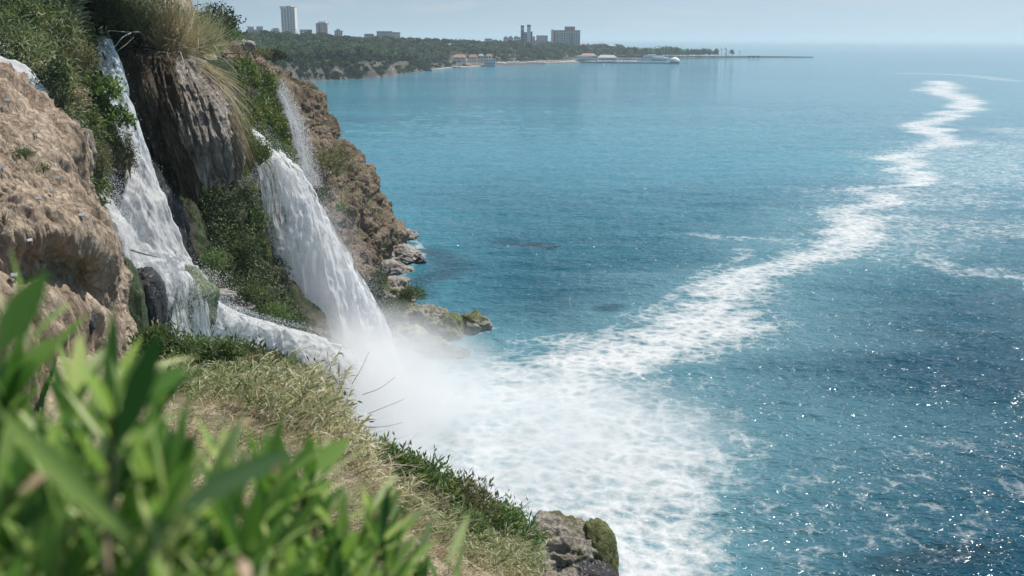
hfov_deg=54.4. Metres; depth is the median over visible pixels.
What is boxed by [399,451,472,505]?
shrub
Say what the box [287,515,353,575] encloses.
oleander shoot
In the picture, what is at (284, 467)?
oleander shoot
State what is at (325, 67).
cliff shrub
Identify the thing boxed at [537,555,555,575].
bank face
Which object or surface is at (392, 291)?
shore rock
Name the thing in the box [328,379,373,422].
shrub
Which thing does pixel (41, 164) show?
shrub
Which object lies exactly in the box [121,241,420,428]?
cascade
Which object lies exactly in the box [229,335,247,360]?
reed
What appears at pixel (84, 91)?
shrub
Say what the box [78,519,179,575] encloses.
oleander shoot
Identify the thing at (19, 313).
oleander leaf
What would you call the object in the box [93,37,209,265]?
waterfall
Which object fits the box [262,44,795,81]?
shore
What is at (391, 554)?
oleander shoot
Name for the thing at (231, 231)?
moss
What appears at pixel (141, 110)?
tufa column
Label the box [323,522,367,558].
oleander shoot
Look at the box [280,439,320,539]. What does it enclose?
oleander shoot
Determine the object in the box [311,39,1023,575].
sea
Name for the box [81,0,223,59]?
reed bed
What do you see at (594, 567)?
shore rock
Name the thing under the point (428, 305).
shore rock
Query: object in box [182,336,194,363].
reed
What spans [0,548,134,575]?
oleander shoot
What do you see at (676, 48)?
pine tree
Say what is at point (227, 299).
boulder
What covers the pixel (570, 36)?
hotel
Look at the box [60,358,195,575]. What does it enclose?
oleander shoot
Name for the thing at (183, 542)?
oleander shoot
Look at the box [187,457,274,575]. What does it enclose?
oleander shoot
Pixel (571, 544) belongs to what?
shore rock
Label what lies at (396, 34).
apartment block
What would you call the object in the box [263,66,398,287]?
weeds
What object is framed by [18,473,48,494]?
withered leaf
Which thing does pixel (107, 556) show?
withered leaf
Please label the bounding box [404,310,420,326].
shore rock
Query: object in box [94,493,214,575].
oleander shoot
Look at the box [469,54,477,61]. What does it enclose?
house
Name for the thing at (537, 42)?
apartment block
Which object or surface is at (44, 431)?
oleander shoot
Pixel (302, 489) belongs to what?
oleander shoot
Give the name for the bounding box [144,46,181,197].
tufa column
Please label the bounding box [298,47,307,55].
pine tree
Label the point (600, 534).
shore rock
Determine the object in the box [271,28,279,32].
apartment block
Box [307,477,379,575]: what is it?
oleander shoot
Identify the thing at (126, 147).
shrub
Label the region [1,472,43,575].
oleander shoot
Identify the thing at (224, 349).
shrub
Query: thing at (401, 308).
shrub
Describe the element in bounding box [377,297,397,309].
shrub
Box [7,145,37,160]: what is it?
shrub
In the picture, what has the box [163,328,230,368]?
shrub
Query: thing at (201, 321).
veil
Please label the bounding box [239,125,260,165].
shrub
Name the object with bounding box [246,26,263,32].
apartment block
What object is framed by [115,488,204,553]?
oleander shoot
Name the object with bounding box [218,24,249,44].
shrub
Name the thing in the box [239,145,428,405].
waterfall
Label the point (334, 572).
oleander shoot
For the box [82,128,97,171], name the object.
tufa column
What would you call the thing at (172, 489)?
oleander shoot
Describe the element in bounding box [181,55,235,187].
tufa column
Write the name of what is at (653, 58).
pavilion
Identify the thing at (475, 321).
shore rock
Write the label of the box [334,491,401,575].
oleander shoot
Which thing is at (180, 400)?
withered leaf
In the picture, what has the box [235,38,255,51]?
boulder
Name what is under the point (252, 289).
shrub
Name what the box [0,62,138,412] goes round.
clay bluff
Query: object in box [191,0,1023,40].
sky
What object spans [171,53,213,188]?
tufa column
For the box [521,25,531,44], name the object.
twin tower
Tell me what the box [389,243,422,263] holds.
shore rock
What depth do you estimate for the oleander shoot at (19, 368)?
0.96 m
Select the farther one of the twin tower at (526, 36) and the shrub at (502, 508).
the twin tower at (526, 36)
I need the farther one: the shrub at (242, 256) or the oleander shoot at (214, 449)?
the shrub at (242, 256)
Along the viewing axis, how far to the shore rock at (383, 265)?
166.28 m
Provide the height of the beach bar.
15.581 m
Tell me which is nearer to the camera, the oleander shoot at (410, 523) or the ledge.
the oleander shoot at (410, 523)
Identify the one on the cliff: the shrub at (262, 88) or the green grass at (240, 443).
the shrub at (262, 88)
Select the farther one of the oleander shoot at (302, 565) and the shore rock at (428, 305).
the shore rock at (428, 305)
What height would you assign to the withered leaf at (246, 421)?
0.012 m
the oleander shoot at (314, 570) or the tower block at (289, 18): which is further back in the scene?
the tower block at (289, 18)
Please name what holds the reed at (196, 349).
on the grass at (518, 560)
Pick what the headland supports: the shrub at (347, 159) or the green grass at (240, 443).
the shrub at (347, 159)
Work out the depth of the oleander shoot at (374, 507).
1.46 m
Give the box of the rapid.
[0,29,60,97]
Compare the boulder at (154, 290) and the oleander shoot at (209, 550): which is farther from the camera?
the boulder at (154, 290)
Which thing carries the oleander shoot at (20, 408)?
on the oleander shoot at (72, 409)
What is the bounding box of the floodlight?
[78,213,84,221]
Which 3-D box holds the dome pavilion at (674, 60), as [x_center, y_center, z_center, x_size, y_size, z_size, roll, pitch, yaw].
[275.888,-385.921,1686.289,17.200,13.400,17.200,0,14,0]
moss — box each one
[197,178,315,333]
[232,53,298,233]
[243,168,280,261]
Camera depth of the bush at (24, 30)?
61.70 m
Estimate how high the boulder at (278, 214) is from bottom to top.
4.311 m
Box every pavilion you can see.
[643,55,668,60]
[670,57,679,63]
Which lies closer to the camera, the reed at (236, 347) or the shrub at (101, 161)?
the reed at (236, 347)
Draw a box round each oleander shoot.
[0,250,89,422]
[0,328,48,476]
[0,330,70,574]
[0,416,60,575]
[0,425,47,575]
[0,461,89,575]
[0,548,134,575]
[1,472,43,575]
[2,306,207,570]
[2,332,132,568]
[9,392,68,476]
[9,485,126,558]
[12,360,107,570]
[23,371,51,492]
[23,403,124,558]
[29,356,174,575]
[45,337,164,575]
[49,362,144,567]
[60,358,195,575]
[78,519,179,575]
[81,313,195,464]
[87,415,241,568]
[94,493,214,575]
[104,499,205,575]
[114,427,197,544]
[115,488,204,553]
[118,365,188,449]
[119,478,216,575]
[122,389,241,575]
[137,411,246,571]
[143,483,298,575]
[150,547,204,575]
[173,525,206,575]
[176,499,288,575]
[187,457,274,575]
[188,481,318,575]
[192,486,281,569]
[195,418,255,556]
[200,443,328,567]
[200,506,243,562]
[206,413,348,564]
[239,479,330,575]
[253,457,289,486]
[260,533,318,575]
[277,433,371,569]
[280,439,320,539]
[282,463,309,575]
[284,542,315,575]
[285,498,350,575]
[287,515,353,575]
[297,546,330,575]
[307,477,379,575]
[308,478,371,548]
[314,486,382,575]
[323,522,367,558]
[324,485,421,575]
[326,505,426,575]
[328,549,374,575]
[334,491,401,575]
[335,472,403,561]
[337,492,438,575]
[370,491,430,574]
[408,517,435,575]
[425,540,478,575]
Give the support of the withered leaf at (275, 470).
attached to the oleander shoot at (283, 490)
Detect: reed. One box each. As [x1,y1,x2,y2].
[161,337,169,351]
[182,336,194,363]
[185,337,203,364]
[203,340,219,364]
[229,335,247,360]
[235,341,247,360]
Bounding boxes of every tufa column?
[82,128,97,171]
[112,52,152,159]
[119,46,156,145]
[131,53,159,125]
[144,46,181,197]
[144,50,202,203]
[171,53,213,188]
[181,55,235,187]
[208,68,246,181]
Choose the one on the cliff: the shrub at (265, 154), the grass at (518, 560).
the shrub at (265, 154)
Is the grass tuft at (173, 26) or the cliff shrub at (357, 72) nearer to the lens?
the grass tuft at (173, 26)
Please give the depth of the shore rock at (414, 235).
204.85 m
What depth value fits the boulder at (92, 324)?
43.12 m
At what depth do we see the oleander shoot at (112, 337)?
1.01 m
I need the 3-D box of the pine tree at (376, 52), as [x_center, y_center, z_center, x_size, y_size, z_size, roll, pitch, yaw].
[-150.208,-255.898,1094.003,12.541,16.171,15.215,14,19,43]
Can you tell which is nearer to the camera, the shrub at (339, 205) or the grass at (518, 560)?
the grass at (518, 560)
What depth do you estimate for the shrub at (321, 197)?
130.54 m
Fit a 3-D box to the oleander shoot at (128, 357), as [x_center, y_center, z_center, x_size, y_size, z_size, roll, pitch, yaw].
[-0.544,0.338,1.236,0.343,0.645,0.186,-10,17,-35]
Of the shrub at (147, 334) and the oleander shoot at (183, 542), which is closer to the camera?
the oleander shoot at (183, 542)
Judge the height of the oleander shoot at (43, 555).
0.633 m
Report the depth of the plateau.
83.78 m
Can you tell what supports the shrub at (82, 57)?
on the overgrown bank at (89, 24)
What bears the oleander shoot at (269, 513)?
on the oleander shoot at (302, 565)
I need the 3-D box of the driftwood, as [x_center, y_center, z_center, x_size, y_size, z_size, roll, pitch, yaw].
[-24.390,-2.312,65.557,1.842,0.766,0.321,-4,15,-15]
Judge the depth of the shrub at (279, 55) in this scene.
189.49 m
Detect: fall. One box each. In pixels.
[98,167,190,296]
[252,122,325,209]
[274,78,322,189]
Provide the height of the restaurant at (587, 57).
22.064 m
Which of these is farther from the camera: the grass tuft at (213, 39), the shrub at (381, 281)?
the shrub at (381, 281)
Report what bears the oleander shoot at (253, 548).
on the oleander shoot at (291, 556)
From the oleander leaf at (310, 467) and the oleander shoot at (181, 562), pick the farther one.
the oleander leaf at (310, 467)
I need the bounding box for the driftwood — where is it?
[130,249,155,256]
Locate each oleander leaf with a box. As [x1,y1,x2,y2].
[0,269,48,355]
[0,409,132,543]
[92,365,187,488]
[101,325,162,572]
[140,449,298,575]
[296,438,348,514]
[302,433,316,542]
[445,513,468,575]
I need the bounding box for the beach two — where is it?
[542,61,581,62]
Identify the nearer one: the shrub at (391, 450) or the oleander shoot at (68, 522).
the oleander shoot at (68, 522)
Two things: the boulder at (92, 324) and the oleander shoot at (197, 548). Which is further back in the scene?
the boulder at (92, 324)
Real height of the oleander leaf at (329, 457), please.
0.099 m
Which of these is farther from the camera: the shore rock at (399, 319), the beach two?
the beach two
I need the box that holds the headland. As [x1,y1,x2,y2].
[217,35,410,290]
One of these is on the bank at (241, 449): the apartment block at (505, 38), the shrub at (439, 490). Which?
the shrub at (439, 490)
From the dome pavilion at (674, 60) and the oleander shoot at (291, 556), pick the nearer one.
the oleander shoot at (291, 556)
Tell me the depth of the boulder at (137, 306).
58.47 m
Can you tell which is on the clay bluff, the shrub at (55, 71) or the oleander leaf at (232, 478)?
the shrub at (55, 71)
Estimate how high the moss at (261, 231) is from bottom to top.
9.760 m
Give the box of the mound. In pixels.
[167,264,219,334]
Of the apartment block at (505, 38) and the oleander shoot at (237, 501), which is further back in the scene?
the apartment block at (505, 38)
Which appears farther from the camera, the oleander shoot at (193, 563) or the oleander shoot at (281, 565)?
the oleander shoot at (281, 565)
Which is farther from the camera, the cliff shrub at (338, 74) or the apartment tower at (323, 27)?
the apartment tower at (323, 27)
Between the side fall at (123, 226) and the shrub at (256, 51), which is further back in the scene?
the shrub at (256, 51)
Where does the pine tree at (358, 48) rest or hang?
on the shore
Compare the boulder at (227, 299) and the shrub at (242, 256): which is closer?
the boulder at (227, 299)
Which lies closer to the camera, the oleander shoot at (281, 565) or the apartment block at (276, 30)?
the oleander shoot at (281, 565)
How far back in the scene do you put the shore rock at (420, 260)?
181.96 m
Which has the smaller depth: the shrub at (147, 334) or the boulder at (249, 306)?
the shrub at (147, 334)
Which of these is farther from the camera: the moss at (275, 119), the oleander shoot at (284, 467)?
the moss at (275, 119)
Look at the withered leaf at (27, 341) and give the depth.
0.92 m
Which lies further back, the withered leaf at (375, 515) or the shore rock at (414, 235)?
the shore rock at (414, 235)
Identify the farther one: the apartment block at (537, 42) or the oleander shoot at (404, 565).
the apartment block at (537, 42)
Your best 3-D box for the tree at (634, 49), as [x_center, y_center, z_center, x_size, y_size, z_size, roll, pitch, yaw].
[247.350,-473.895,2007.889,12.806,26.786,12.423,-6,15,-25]
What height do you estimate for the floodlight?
0.445 m
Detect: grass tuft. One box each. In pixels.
[105,0,240,65]
[119,0,176,49]
[127,22,219,79]
[165,0,244,79]
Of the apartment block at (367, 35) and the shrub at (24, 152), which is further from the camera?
the apartment block at (367, 35)
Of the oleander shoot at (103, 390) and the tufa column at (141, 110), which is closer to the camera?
the oleander shoot at (103, 390)
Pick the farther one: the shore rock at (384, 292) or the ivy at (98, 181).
the shore rock at (384, 292)
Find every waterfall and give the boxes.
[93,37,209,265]
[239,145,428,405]
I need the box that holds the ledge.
[106,155,256,362]
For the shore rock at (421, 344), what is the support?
in the sea
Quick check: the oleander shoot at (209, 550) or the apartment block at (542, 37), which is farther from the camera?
the apartment block at (542, 37)
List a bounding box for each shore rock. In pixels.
[370,284,391,307]
[375,261,391,278]
[380,300,420,331]
[381,286,416,305]
[382,258,407,274]
[386,275,408,288]
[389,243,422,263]
[392,324,427,342]
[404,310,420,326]
[406,266,414,271]
[407,229,418,239]
[407,335,452,355]
[414,256,425,263]
[415,306,448,334]
[420,304,434,307]
[423,345,470,358]
[431,312,464,340]
[460,309,492,333]
[525,510,605,575]
[552,558,617,575]
[582,517,618,575]
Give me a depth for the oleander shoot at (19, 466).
0.83 m
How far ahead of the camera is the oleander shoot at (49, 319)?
1.07 m
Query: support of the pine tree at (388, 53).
on the shore
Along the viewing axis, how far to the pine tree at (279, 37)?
1087.22 m
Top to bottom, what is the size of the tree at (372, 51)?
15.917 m
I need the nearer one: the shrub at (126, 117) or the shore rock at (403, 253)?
the shrub at (126, 117)
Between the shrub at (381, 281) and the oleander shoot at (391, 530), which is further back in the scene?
the shrub at (381, 281)
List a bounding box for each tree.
[264,45,276,48]
[272,34,284,39]
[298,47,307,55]
[346,46,355,54]
[354,46,366,56]
[367,47,374,54]
[372,48,382,59]
[385,48,390,55]
[622,48,630,54]
[631,46,636,58]
[673,47,679,56]
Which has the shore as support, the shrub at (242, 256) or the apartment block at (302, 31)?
the apartment block at (302, 31)
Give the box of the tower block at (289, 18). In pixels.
[280,6,297,33]
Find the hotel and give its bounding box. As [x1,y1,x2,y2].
[551,27,579,47]
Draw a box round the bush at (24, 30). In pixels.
[0,0,93,129]
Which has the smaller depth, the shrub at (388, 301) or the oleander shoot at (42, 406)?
the oleander shoot at (42, 406)
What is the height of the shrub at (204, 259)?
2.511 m
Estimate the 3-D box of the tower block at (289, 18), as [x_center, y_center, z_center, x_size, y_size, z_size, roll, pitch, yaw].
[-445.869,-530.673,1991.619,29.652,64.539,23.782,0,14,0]
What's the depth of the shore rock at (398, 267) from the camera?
173.74 m
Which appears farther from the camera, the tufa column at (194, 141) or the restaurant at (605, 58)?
the restaurant at (605, 58)
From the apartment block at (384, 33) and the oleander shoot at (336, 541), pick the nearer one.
the oleander shoot at (336, 541)
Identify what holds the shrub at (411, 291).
on the shore rock at (399, 319)
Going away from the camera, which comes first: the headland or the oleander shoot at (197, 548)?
the oleander shoot at (197, 548)
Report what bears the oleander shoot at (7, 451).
on the oleander shoot at (19, 466)
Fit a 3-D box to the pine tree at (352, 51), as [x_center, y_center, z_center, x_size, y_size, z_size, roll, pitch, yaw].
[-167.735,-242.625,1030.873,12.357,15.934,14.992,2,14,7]
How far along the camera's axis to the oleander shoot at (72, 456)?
0.83 m
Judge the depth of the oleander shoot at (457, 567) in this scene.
1.74 m
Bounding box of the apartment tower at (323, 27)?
[316,22,329,33]
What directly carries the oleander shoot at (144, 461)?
on the oleander shoot at (140, 545)
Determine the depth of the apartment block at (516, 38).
2134.50 m
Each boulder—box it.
[89,312,96,334]
[124,258,148,332]
[137,267,167,329]
[219,288,236,304]
[227,301,255,313]
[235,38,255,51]
[266,194,286,225]
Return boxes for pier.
[580,62,669,63]
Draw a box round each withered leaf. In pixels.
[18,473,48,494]
[25,333,32,351]
[104,536,110,575]
[177,395,184,403]
[233,418,249,428]
[235,556,251,575]
[270,464,280,489]
[368,512,379,519]
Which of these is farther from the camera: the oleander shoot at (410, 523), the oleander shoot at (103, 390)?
the oleander shoot at (410, 523)
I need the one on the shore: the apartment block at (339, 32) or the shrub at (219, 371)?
the apartment block at (339, 32)
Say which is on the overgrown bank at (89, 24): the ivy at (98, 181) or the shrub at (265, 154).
the ivy at (98, 181)
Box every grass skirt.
[187,55,263,169]
[227,110,261,186]
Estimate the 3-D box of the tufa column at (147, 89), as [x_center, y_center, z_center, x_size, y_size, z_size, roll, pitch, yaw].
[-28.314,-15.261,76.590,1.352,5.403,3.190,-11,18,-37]
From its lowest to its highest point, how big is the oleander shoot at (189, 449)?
0.614 m
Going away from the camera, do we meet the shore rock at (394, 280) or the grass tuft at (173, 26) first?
the grass tuft at (173, 26)
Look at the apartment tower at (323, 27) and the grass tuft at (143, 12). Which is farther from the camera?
the apartment tower at (323, 27)
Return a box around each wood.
[236,30,714,61]
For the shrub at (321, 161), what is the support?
on the headland
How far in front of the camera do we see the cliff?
99.35 m
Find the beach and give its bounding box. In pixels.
[432,66,482,69]
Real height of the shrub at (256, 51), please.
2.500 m
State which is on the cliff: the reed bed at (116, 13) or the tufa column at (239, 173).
the tufa column at (239, 173)
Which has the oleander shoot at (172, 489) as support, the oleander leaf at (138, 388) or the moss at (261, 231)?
the oleander leaf at (138, 388)
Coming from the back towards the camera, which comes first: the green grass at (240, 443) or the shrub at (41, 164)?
the shrub at (41, 164)
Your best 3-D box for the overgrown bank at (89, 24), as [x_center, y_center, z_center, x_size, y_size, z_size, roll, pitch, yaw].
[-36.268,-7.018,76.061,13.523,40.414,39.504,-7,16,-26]
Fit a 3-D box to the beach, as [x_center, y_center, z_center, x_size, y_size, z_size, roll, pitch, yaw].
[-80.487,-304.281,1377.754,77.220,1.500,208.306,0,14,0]
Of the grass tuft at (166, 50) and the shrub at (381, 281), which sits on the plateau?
the grass tuft at (166, 50)
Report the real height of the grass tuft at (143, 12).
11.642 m
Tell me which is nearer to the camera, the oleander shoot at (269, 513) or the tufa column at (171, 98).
the oleander shoot at (269, 513)
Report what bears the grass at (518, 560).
on the bank at (241, 449)
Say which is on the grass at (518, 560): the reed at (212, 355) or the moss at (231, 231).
the reed at (212, 355)
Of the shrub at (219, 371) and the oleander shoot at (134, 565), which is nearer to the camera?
the oleander shoot at (134, 565)
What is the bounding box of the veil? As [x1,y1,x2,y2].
[163,266,220,339]
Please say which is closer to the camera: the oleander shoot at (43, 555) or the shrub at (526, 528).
the oleander shoot at (43, 555)
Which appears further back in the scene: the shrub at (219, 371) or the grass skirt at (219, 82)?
the grass skirt at (219, 82)
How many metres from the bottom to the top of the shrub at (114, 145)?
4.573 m
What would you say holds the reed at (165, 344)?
on the grass at (518, 560)
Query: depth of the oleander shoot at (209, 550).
1.04 m
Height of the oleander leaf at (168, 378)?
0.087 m
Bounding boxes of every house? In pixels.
[453,54,465,61]
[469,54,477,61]
[478,54,483,61]
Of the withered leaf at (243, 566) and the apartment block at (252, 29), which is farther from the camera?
the apartment block at (252, 29)
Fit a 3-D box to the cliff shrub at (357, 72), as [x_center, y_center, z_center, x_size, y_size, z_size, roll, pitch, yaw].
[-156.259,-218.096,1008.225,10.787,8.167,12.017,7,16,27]
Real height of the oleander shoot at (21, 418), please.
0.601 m
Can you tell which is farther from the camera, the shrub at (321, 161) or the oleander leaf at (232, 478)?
the shrub at (321, 161)
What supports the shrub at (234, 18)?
on the plateau
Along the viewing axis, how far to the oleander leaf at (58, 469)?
0.66 m
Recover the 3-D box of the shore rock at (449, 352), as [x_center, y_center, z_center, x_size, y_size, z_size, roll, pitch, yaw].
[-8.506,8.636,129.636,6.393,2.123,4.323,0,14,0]
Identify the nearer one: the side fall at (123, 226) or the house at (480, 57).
the side fall at (123, 226)
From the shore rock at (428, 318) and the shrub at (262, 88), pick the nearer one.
the shrub at (262, 88)
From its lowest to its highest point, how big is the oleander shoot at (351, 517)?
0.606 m
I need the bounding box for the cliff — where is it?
[153,59,347,349]
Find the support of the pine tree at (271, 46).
on the shore
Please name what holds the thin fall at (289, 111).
attached to the cliff
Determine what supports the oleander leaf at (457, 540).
attached to the oleander shoot at (404, 565)
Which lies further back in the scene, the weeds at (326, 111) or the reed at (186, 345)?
the weeds at (326, 111)
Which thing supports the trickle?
attached to the cliff
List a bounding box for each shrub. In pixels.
[0,206,20,225]
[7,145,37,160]
[29,46,71,91]
[31,160,50,173]
[43,61,84,109]
[52,35,111,81]
[65,81,96,114]
[89,69,127,108]
[94,135,115,177]
[99,116,141,172]
[103,97,137,130]
[119,125,139,182]
[122,315,188,361]
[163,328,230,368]
[195,1,247,35]
[195,183,246,225]
[196,247,232,273]
[196,327,274,366]
[198,360,251,386]
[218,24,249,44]
[222,234,268,273]
[230,281,274,302]
[238,342,297,371]
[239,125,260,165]
[245,131,276,173]
[250,46,277,59]
[251,354,334,396]
[253,59,283,95]
[255,81,268,97]
[259,299,298,323]
[262,46,292,61]
[305,141,352,182]
[309,178,333,206]
[321,65,329,71]
[324,143,358,168]
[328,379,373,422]
[333,202,347,211]
[335,71,343,77]
[353,70,362,75]
[368,269,390,295]
[369,432,411,476]
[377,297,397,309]
[378,292,411,318]
[379,440,445,489]
[391,282,429,304]
[395,475,467,526]
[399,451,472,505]
[441,466,504,522]
[448,493,495,559]
[459,476,527,535]
[497,496,552,558]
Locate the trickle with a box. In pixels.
[254,161,265,185]
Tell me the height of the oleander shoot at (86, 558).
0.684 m
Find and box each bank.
[0,0,114,230]
[20,355,535,575]
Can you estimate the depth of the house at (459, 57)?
1520.84 m
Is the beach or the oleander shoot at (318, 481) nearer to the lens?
the oleander shoot at (318, 481)
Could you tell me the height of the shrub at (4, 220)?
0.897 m
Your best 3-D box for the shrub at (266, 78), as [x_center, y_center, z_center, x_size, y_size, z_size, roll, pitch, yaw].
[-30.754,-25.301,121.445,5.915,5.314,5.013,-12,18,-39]
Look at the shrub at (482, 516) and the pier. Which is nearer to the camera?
the shrub at (482, 516)
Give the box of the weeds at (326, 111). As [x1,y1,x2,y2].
[220,38,342,139]
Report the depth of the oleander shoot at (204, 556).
1.07 m
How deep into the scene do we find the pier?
1694.23 m
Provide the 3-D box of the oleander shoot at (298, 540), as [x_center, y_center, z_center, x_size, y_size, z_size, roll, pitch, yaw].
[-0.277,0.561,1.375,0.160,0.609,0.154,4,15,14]
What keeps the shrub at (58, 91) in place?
on the overgrown bank at (89, 24)
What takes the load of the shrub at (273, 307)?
on the cliff
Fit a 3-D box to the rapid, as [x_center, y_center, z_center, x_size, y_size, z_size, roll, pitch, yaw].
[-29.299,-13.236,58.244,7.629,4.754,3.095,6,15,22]
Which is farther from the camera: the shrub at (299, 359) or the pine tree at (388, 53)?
the pine tree at (388, 53)
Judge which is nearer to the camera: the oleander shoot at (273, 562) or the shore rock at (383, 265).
the oleander shoot at (273, 562)
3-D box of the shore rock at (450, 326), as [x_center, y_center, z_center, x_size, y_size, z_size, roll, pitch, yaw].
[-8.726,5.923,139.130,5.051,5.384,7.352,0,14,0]
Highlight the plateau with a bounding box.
[87,0,217,172]
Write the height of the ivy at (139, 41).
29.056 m
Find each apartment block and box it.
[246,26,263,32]
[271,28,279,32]
[300,30,311,33]
[334,29,342,35]
[364,34,373,42]
[377,31,392,41]
[392,32,400,43]
[503,36,512,40]
[514,36,520,41]
[534,40,543,47]
[536,35,547,43]
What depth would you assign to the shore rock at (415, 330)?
132.99 m
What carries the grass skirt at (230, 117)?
hanging from the tufa column at (215, 106)
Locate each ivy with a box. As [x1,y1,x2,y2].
[2,0,119,209]
[83,0,204,206]
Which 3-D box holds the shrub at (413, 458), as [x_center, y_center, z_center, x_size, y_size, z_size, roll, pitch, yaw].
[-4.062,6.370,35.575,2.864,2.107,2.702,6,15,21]
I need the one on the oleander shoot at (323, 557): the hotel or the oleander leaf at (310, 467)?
the oleander leaf at (310, 467)
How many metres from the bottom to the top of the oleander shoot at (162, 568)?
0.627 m
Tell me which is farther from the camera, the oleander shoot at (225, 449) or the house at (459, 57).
the house at (459, 57)
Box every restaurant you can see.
[577,53,597,61]
[598,55,616,61]
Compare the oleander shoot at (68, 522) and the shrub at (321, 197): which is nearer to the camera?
the oleander shoot at (68, 522)
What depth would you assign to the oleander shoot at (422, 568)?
1.63 m
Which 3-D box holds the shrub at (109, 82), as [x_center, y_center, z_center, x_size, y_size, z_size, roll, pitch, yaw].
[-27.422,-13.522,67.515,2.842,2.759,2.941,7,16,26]
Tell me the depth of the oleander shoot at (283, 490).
1.11 m
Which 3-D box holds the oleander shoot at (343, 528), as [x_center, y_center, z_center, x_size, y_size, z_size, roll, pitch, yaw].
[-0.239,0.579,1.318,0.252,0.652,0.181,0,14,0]
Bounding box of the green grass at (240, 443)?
[148,399,507,575]
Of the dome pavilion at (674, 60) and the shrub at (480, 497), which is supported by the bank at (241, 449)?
the shrub at (480, 497)
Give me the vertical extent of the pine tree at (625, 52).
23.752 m
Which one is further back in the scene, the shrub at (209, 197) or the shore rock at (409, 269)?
the shore rock at (409, 269)
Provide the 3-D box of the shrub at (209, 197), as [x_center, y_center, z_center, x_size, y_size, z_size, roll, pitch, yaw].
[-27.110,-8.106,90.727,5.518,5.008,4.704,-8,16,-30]
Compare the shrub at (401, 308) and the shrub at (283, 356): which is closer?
the shrub at (283, 356)
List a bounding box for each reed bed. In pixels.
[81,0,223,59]
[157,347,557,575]
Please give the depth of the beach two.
1709.28 m
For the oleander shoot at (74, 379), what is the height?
0.621 m
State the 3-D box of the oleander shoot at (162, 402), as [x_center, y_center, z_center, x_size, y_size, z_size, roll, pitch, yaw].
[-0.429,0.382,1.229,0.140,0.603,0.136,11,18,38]
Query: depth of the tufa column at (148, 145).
77.48 m
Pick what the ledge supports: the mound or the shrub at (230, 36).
the mound
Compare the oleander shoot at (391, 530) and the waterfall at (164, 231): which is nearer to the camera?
the oleander shoot at (391, 530)
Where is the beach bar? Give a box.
[484,59,495,66]

